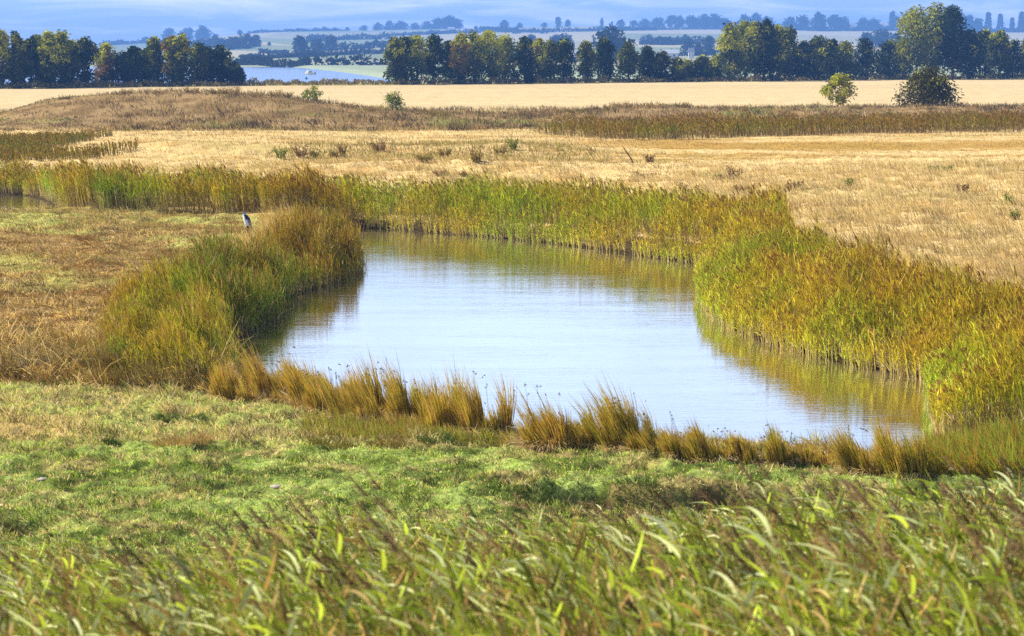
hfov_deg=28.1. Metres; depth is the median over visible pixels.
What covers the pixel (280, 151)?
dock plant
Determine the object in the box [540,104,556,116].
dead weed
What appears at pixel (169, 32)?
tree
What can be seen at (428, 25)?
tree
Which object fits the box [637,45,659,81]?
tree
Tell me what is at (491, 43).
tree
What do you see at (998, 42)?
tree
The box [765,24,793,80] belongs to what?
tree
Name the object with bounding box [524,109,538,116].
dead weed
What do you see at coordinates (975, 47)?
tree
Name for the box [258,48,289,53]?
hedge
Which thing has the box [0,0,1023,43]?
sky
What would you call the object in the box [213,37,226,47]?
tree
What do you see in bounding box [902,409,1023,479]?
tall grass
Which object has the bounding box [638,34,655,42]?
tree
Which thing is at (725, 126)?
reed grass
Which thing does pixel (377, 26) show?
tree
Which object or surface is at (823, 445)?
tall grass
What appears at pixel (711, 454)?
rush clump
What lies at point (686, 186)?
dock plant
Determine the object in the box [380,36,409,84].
tree
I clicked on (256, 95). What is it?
dead weed
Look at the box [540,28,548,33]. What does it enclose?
tree
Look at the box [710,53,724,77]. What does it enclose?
tree
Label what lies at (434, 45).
tree
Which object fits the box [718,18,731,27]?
tree
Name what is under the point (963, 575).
reed grass
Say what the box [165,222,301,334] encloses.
reed clump
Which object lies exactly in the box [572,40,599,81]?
tree
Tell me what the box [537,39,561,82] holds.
tree
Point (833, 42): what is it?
tree
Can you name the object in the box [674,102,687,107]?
dead weed
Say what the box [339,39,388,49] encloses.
hedge
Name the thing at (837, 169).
tall grass
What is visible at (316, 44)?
tree
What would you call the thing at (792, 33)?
tree
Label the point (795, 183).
dock plant
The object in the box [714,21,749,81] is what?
tree
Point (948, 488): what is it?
reed
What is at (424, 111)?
dead weed
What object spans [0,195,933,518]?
water
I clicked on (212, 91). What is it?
dead weed
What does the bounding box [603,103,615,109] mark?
dead weed
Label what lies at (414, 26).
tree
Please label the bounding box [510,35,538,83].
tree
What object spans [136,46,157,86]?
tree
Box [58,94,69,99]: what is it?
dead weed
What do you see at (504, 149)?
dock plant
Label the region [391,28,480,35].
hedge
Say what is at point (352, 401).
rush clump
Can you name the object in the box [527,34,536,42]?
tree
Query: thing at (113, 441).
grass tuft
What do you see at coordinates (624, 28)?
hedge
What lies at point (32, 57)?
tree
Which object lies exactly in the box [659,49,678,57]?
house
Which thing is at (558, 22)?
tree
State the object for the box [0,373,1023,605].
bank grass
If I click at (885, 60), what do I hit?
tree
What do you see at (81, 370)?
tall grass
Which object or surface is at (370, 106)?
dead weed
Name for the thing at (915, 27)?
tree
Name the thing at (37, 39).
tree
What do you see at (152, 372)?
tall grass
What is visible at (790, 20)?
tree
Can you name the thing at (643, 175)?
dock plant
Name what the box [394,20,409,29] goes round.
tree
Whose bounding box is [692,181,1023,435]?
reed grass
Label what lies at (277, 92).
dead weed
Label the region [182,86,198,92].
dead weed
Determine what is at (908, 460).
rush clump
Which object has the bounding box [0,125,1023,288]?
dry grass
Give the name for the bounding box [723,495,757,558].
reed
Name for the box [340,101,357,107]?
dead weed
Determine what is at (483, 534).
reed
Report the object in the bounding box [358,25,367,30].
tree
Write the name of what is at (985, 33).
tree
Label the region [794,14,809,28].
tree
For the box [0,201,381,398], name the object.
meadow grass
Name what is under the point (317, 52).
hedge
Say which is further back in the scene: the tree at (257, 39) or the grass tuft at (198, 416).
the tree at (257, 39)
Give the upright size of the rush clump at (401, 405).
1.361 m
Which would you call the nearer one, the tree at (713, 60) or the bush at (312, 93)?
the bush at (312, 93)
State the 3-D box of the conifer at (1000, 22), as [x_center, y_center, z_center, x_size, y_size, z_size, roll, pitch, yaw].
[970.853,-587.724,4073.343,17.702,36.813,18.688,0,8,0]
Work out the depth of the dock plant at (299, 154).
138.61 m
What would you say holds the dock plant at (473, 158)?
on the ground at (694, 94)
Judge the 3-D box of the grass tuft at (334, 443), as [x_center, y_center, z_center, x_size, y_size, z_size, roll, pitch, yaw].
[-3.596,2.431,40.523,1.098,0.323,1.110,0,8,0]
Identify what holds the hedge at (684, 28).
on the ground at (694, 94)
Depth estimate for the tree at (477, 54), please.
455.75 m
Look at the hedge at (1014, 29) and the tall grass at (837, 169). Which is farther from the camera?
the hedge at (1014, 29)
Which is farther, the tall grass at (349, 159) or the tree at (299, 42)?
the tree at (299, 42)
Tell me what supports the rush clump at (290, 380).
on the ground at (694, 94)
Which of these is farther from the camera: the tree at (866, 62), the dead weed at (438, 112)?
the tree at (866, 62)
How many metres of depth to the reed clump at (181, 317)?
54.12 m
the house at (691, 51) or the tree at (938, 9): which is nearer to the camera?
the tree at (938, 9)
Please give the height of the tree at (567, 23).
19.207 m
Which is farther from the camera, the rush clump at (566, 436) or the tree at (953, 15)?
the tree at (953, 15)
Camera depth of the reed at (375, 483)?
17.95 m
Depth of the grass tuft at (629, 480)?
36.63 m
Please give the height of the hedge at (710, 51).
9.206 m
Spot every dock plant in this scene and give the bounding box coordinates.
[272,146,287,158]
[291,143,308,156]
[310,148,318,157]
[328,148,338,157]
[336,141,348,155]
[367,138,387,150]
[413,151,435,161]
[432,170,447,176]
[437,147,452,156]
[458,170,465,176]
[469,143,483,162]
[492,145,507,154]
[505,136,518,148]
[633,170,656,177]
[643,152,655,162]
[675,183,699,194]
[725,165,743,178]
[732,183,754,191]
[786,179,803,188]
[844,178,854,185]
[927,164,952,170]
[954,182,968,191]
[1003,193,1012,203]
[1009,209,1020,219]
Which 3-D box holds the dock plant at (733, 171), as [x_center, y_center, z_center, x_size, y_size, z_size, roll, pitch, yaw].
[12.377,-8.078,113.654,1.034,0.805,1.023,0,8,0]
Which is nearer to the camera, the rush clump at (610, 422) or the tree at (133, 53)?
the rush clump at (610, 422)
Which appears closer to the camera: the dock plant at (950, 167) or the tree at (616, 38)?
the dock plant at (950, 167)
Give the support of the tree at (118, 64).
on the ground at (694, 94)
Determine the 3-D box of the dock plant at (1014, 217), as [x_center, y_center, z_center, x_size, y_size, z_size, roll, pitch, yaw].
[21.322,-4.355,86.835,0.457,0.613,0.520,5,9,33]
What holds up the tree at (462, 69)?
on the ground at (694, 94)
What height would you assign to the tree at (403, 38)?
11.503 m
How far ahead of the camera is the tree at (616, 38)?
1348.39 m
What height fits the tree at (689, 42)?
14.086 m
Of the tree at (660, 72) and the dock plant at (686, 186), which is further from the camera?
the tree at (660, 72)
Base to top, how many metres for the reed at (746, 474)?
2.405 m
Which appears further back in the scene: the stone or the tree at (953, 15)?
the tree at (953, 15)
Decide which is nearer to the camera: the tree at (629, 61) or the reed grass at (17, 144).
the reed grass at (17, 144)
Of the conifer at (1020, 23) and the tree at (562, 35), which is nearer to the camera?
the tree at (562, 35)
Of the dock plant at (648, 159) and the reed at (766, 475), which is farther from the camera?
the dock plant at (648, 159)
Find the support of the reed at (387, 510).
on the ground at (694, 94)
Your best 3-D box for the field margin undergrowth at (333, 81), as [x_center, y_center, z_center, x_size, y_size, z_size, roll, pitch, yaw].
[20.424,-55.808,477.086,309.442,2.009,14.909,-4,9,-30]
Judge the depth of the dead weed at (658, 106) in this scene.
227.72 m
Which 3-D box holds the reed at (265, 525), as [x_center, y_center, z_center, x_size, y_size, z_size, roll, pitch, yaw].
[-1.639,2.588,15.624,0.848,2.318,0.267,4,9,30]
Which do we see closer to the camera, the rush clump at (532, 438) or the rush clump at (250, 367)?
the rush clump at (532, 438)
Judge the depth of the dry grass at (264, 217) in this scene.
85.51 m
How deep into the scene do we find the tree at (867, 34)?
2247.53 m
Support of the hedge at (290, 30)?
on the ground at (694, 94)
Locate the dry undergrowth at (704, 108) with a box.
[5,88,1023,224]
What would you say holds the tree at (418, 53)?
on the ground at (694, 94)
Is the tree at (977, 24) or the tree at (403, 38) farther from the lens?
the tree at (977, 24)
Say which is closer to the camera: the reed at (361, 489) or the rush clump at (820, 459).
the reed at (361, 489)
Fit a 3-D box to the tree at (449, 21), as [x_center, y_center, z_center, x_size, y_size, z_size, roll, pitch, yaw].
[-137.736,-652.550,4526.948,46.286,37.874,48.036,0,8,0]
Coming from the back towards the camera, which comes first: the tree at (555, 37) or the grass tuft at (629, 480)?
the tree at (555, 37)
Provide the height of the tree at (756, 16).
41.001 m
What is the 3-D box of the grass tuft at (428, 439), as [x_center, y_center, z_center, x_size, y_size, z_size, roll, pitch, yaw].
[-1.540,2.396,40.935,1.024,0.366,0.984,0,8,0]
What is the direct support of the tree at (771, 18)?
on the ground at (694, 94)
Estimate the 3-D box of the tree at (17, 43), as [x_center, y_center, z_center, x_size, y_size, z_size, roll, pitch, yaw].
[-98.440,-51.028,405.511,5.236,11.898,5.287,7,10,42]
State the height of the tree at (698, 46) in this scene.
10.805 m
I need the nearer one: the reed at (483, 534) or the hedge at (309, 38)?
the reed at (483, 534)
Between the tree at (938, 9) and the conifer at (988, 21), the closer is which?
the tree at (938, 9)
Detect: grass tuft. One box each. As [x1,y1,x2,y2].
[101,438,116,445]
[150,430,216,446]
[151,412,178,422]
[184,412,206,423]
[280,409,301,419]
[305,434,355,450]
[360,430,407,449]
[413,427,456,443]
[522,476,557,502]
[610,473,659,513]
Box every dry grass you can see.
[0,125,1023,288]
[102,199,330,335]
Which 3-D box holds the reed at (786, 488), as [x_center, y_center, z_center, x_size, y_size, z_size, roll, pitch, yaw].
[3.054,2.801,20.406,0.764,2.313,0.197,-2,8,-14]
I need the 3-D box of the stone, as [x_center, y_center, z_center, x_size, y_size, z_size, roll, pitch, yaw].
[-4.204,3.009,36.332,0.233,0.117,0.194,-4,9,-30]
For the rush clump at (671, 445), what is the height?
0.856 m
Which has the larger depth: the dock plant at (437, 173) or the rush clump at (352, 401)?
the dock plant at (437, 173)
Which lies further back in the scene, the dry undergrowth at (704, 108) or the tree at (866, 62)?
the tree at (866, 62)
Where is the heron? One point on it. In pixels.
(247, 220)
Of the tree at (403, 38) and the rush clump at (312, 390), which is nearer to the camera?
the rush clump at (312, 390)
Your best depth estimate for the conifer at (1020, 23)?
4046.97 m
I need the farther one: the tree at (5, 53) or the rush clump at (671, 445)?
the tree at (5, 53)
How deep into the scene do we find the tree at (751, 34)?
493.82 m
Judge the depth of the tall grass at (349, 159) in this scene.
124.51 m
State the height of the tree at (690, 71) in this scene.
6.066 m
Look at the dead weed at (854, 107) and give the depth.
235.08 m
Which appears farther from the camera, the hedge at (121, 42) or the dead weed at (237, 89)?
the hedge at (121, 42)
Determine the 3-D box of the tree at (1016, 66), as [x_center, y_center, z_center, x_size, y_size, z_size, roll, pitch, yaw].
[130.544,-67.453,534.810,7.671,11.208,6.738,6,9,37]
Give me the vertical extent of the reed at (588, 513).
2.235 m
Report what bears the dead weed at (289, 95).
on the ground at (694, 94)
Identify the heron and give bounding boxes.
[240,212,251,232]
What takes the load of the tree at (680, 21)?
on the ground at (694, 94)
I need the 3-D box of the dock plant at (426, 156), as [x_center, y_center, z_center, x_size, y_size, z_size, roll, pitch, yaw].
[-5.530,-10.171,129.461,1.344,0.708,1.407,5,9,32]
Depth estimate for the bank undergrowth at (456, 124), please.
218.84 m
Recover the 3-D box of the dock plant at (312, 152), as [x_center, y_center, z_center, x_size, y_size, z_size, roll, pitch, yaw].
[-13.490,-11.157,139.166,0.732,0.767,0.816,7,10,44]
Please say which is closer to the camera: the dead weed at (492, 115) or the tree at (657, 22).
the dead weed at (492, 115)
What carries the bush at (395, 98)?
on the ground at (694, 94)
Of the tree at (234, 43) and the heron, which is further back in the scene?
the tree at (234, 43)
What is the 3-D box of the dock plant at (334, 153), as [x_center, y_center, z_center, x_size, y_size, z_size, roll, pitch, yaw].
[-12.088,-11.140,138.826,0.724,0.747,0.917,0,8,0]
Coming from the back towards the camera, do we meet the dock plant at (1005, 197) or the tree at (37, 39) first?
the tree at (37, 39)
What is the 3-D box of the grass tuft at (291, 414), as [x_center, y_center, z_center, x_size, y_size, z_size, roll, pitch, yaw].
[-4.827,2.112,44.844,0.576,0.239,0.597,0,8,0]
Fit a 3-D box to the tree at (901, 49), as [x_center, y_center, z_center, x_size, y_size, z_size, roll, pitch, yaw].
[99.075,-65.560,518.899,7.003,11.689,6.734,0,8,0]
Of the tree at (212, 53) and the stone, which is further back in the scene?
the tree at (212, 53)
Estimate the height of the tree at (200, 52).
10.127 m
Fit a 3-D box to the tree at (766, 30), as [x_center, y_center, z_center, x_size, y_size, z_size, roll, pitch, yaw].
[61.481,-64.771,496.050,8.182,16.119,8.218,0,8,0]
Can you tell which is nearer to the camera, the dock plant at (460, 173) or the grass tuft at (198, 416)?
the grass tuft at (198, 416)
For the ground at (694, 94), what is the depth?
92.79 m
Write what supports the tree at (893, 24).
on the ground at (694, 94)
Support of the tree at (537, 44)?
on the ground at (694, 94)
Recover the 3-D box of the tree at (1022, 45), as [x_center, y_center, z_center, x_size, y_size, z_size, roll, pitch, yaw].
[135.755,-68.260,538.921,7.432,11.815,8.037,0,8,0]
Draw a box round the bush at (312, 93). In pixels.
[301,84,323,101]
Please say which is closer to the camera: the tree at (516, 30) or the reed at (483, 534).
the reed at (483, 534)
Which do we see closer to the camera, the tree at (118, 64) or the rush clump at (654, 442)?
the rush clump at (654, 442)
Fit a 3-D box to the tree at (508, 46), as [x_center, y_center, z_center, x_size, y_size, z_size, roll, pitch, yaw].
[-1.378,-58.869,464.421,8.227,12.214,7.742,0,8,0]
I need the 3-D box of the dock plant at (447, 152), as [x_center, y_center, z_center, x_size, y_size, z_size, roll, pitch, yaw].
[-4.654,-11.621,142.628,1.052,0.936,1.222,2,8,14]
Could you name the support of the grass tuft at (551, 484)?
on the ground at (694, 94)
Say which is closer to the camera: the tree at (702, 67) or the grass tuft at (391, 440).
the grass tuft at (391, 440)
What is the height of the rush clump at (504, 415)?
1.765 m
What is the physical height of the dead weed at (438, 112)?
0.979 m
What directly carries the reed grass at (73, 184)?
on the ground at (694, 94)
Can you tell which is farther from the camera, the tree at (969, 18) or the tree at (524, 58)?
the tree at (969, 18)
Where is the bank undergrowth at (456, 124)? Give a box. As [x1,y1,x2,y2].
[0,86,1023,131]
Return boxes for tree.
[0,28,18,88]
[5,30,31,87]
[20,37,44,87]
[28,34,44,85]
[35,29,63,87]
[53,29,75,87]
[63,39,82,86]
[75,36,101,86]
[93,41,118,86]
[108,50,132,86]
[122,45,146,86]
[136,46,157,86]
[144,35,164,85]
[153,35,184,85]
[160,28,175,40]
[168,33,195,86]
[178,27,193,40]
[189,40,212,85]
[194,25,213,38]
[199,46,223,80]
[207,44,234,85]
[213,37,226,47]
[225,36,241,49]
[225,60,246,85]
[238,33,256,48]
[253,35,261,46]
[291,34,310,52]
[310,38,325,50]
[323,34,339,47]
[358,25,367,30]
[372,22,383,29]
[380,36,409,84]
[382,20,396,29]
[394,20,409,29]
[398,35,416,84]
[404,34,432,80]
[409,23,419,29]
[419,21,432,28]
[424,33,446,83]
[431,17,443,28]
[439,40,456,83]
[440,15,459,28]
[447,31,473,83]
[455,19,463,28]
[465,29,489,83]
[473,29,507,83]
[493,32,522,82]
[499,19,508,26]
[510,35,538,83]
[511,28,520,33]
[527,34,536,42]
[531,38,544,78]
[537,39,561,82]
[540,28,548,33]
[549,34,559,43]
[552,37,576,82]
[554,32,574,47]
[555,16,562,26]
[564,19,570,26]
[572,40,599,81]
[591,23,634,56]
[592,36,617,81]
[613,38,642,82]
[616,19,625,26]
[629,20,638,26]
[637,19,651,26]
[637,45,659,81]
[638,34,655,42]
[649,49,673,81]
[651,17,667,26]
[665,14,678,26]
[667,56,686,81]
[674,16,685,26]
[679,38,694,49]
[681,59,696,81]
[683,15,699,27]
[692,43,703,50]
[692,54,716,81]
[694,14,710,28]
[700,35,716,50]
[705,13,725,28]
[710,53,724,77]
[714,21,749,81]
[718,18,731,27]
[735,19,752,80]
[736,13,751,24]
[738,20,769,80]
[748,12,762,21]
[750,18,782,80]
[761,16,775,25]
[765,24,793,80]
[777,24,800,79]
[781,16,800,28]
[790,40,818,80]
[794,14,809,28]
[804,35,836,80]
[810,11,829,30]
[819,73,857,105]
[824,38,841,76]
[826,14,843,28]
[832,40,859,79]
[839,16,850,28]
[853,36,879,79]
[855,17,871,28]
[856,31,872,44]
[870,17,881,27]
[870,29,896,46]
[873,38,899,79]
[888,15,903,30]
[889,36,916,79]
[895,4,944,73]
[911,2,951,74]
[933,4,971,78]
[954,27,988,78]
[962,15,973,28]
[971,17,984,31]
[976,27,993,78]
[984,28,1013,78]
[1001,38,1023,78]
[1019,39,1023,77]
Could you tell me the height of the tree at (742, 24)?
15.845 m
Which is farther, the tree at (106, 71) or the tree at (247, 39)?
the tree at (247, 39)
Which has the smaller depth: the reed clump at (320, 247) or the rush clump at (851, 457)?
the rush clump at (851, 457)
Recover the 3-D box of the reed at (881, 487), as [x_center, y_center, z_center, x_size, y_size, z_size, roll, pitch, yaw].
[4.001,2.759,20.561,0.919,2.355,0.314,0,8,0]
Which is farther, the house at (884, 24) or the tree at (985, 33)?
the house at (884, 24)
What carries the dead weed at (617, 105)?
on the ground at (694, 94)
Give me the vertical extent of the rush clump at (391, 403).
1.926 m
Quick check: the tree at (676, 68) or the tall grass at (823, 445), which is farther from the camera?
the tree at (676, 68)
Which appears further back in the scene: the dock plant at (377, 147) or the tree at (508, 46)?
the tree at (508, 46)
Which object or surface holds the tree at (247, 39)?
on the ground at (694, 94)
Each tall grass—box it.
[0,205,251,330]
[0,320,117,387]
[76,242,248,374]
[83,344,234,390]
[130,153,588,188]
[204,359,877,463]
[258,137,613,161]
[296,407,520,447]
[604,153,1023,290]
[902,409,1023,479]
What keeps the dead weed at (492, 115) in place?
on the ground at (694, 94)
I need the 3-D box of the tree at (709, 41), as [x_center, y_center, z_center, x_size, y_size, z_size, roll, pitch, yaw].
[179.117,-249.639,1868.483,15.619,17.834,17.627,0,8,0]
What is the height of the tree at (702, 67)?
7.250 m
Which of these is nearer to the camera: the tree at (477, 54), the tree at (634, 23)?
the tree at (477, 54)
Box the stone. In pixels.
[270,484,281,488]
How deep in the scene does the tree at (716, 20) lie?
4159.53 m
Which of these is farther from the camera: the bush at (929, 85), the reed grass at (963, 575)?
the bush at (929, 85)
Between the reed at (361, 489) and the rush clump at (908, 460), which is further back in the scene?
the rush clump at (908, 460)
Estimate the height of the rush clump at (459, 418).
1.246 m
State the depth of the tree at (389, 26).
4645.61 m
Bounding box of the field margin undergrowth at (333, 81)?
[0,72,1023,88]
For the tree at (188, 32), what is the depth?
4423.91 m
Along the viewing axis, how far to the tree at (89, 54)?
417.85 m
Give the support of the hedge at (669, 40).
on the ground at (694, 94)
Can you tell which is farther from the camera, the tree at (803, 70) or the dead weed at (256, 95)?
the tree at (803, 70)
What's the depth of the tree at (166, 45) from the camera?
426.25 m
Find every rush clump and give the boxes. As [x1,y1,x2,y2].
[205,354,276,401]
[228,334,298,401]
[265,353,337,405]
[295,360,361,415]
[305,345,405,420]
[357,342,411,420]
[384,370,427,420]
[410,354,468,430]
[444,381,485,429]
[450,364,517,438]
[504,383,576,453]
[540,404,591,450]
[564,413,599,451]
[568,366,659,452]
[615,406,686,456]
[657,423,706,463]
[682,416,740,463]
[724,431,760,465]
[758,418,802,467]
[795,442,840,467]
[826,401,902,478]
[870,425,935,480]
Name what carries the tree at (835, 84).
on the ground at (694, 94)
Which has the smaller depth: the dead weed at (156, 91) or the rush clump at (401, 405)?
the rush clump at (401, 405)
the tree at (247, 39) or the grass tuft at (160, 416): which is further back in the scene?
the tree at (247, 39)
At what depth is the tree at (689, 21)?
4171.81 m
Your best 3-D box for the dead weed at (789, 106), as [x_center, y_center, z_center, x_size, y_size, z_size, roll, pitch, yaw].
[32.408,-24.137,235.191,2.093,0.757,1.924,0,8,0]
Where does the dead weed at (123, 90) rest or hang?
on the ground at (694, 94)
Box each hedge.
[99,38,188,44]
[190,35,239,47]
[232,52,388,66]
[238,45,388,58]
[247,27,344,33]
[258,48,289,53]
[305,31,392,41]
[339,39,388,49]
[389,55,620,61]
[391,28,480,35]
[478,25,560,32]
[559,25,657,31]
[639,34,705,44]
[656,26,723,29]
[671,48,718,55]
[792,25,893,30]
[961,25,1023,31]
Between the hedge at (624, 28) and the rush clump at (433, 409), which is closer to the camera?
the rush clump at (433, 409)
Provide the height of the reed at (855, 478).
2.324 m
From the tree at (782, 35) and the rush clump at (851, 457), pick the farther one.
the tree at (782, 35)
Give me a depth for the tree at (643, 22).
4422.79 m
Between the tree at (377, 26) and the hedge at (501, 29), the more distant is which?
the tree at (377, 26)
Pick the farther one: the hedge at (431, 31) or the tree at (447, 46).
the hedge at (431, 31)
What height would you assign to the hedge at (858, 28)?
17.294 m
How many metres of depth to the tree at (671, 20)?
4453.82 m
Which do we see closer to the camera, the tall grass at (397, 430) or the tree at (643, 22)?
the tall grass at (397, 430)
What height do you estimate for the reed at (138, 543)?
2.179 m
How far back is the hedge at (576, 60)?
1311.66 m
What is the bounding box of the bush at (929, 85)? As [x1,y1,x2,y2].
[891,55,964,106]
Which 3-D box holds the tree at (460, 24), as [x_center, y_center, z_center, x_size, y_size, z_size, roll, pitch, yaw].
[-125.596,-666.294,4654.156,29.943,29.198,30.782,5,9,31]
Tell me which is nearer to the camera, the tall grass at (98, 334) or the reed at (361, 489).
the reed at (361, 489)
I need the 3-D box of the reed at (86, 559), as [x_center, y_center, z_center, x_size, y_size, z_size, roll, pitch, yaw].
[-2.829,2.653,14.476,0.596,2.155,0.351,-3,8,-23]
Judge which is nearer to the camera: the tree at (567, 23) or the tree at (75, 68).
the tree at (75, 68)
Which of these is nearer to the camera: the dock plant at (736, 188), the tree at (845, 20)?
the dock plant at (736, 188)
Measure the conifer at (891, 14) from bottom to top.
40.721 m
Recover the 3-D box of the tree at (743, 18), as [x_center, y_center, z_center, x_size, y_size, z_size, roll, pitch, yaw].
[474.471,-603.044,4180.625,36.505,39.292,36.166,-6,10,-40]
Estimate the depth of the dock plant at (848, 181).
104.51 m
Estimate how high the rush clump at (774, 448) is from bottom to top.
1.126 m
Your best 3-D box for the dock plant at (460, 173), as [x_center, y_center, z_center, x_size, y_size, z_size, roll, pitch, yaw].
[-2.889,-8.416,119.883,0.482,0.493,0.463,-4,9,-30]
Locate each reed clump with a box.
[53,239,245,382]
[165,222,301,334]
[251,197,366,296]
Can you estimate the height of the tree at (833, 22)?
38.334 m
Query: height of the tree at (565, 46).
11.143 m
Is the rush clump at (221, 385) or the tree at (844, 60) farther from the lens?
the tree at (844, 60)
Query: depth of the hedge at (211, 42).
2709.22 m
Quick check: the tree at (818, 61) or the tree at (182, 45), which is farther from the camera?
the tree at (818, 61)
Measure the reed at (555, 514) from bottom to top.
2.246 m
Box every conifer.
[889,11,894,22]
[984,12,992,28]
[996,13,1003,28]
[1009,17,1014,26]
[1017,11,1023,28]
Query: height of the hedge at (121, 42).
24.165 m
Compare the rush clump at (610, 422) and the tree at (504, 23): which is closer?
the rush clump at (610, 422)
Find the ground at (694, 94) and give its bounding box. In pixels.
[0,26,1023,632]
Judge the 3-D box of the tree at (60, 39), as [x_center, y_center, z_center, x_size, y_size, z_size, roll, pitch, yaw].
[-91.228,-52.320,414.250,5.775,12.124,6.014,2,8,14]
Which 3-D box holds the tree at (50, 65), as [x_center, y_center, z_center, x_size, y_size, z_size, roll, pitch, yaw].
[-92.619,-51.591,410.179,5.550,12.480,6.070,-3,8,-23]
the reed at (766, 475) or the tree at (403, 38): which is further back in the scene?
the tree at (403, 38)
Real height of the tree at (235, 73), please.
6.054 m
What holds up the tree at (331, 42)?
on the ground at (694, 94)
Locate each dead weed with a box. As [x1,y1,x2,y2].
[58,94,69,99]
[119,88,134,93]
[149,88,166,93]
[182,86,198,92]
[209,88,227,93]
[218,85,241,93]
[246,89,265,96]
[269,90,282,96]
[282,91,293,97]
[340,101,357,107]
[366,105,383,111]
[413,108,436,114]
[430,108,448,116]
[489,112,508,117]
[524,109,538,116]
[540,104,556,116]
[565,107,585,113]
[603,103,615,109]
[609,101,630,107]
[645,103,667,107]
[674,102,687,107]
[786,105,802,109]
[847,103,862,108]
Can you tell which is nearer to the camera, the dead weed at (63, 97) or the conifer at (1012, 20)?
the dead weed at (63, 97)
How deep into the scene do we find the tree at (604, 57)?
478.22 m
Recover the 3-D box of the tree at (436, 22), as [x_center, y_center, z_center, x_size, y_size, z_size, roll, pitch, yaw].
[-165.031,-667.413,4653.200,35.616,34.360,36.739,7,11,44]
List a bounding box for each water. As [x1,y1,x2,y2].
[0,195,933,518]
[5,67,390,84]
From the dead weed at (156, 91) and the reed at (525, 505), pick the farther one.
the dead weed at (156, 91)
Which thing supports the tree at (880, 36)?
on the ground at (694, 94)
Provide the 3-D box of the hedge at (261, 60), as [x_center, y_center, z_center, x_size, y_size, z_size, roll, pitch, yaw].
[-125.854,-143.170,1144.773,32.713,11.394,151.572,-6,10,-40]
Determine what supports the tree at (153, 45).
on the ground at (694, 94)
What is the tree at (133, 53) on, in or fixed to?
on the ground at (694, 94)
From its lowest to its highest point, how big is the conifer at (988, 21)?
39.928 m
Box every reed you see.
[64,543,113,630]
[91,551,140,633]
[132,537,187,633]
[245,506,309,619]
[294,496,341,565]
[346,475,407,591]
[360,469,415,600]
[372,497,431,604]
[476,512,497,578]
[512,492,556,556]
[546,505,585,564]
[577,501,620,597]
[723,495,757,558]
[739,463,765,517]
[756,461,782,506]
[783,487,817,543]
[825,469,850,515]
[854,477,877,525]
[869,478,900,514]
[940,477,975,513]
[980,483,1014,528]
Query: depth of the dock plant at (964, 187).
98.80 m
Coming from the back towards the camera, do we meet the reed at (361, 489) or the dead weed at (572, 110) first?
the dead weed at (572, 110)
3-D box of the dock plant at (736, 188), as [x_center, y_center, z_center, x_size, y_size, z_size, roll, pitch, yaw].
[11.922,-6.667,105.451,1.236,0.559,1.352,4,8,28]
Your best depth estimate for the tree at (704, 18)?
4169.30 m
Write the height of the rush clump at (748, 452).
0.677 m
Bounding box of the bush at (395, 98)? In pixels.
[380,91,407,111]
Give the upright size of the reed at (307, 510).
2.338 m
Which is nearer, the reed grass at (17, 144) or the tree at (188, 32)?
the reed grass at (17, 144)
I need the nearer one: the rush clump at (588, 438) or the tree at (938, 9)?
the rush clump at (588, 438)
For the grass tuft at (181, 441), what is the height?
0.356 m
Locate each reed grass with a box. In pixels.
[0,128,137,162]
[0,154,344,216]
[0,456,1023,635]
[254,165,791,263]
[533,109,1023,140]
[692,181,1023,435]
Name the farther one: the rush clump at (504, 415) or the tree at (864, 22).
the tree at (864, 22)
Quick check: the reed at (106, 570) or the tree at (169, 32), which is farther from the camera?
the tree at (169, 32)
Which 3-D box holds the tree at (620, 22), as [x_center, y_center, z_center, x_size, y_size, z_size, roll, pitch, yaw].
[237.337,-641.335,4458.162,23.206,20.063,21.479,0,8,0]
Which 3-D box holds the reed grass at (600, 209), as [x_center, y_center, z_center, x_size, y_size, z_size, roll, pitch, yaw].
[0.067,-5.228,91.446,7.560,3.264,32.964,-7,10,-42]
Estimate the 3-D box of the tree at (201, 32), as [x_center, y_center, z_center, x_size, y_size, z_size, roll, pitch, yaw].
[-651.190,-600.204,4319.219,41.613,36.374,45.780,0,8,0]
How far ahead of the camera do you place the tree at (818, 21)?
3938.57 m
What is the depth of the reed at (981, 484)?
20.18 m
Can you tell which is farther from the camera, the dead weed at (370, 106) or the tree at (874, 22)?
the tree at (874, 22)
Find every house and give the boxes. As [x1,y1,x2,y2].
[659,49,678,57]
[688,48,694,57]
[877,22,890,27]
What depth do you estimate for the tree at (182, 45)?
425.19 m
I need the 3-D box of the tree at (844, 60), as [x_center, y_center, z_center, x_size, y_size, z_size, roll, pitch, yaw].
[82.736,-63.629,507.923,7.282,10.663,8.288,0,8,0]
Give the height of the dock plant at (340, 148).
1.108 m
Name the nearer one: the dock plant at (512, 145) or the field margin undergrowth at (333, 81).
the dock plant at (512, 145)
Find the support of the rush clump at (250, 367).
on the ground at (694, 94)
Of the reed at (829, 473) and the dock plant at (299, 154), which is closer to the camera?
the reed at (829, 473)
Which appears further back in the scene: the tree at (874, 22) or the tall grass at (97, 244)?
the tree at (874, 22)
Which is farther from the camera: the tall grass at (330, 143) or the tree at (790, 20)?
the tree at (790, 20)

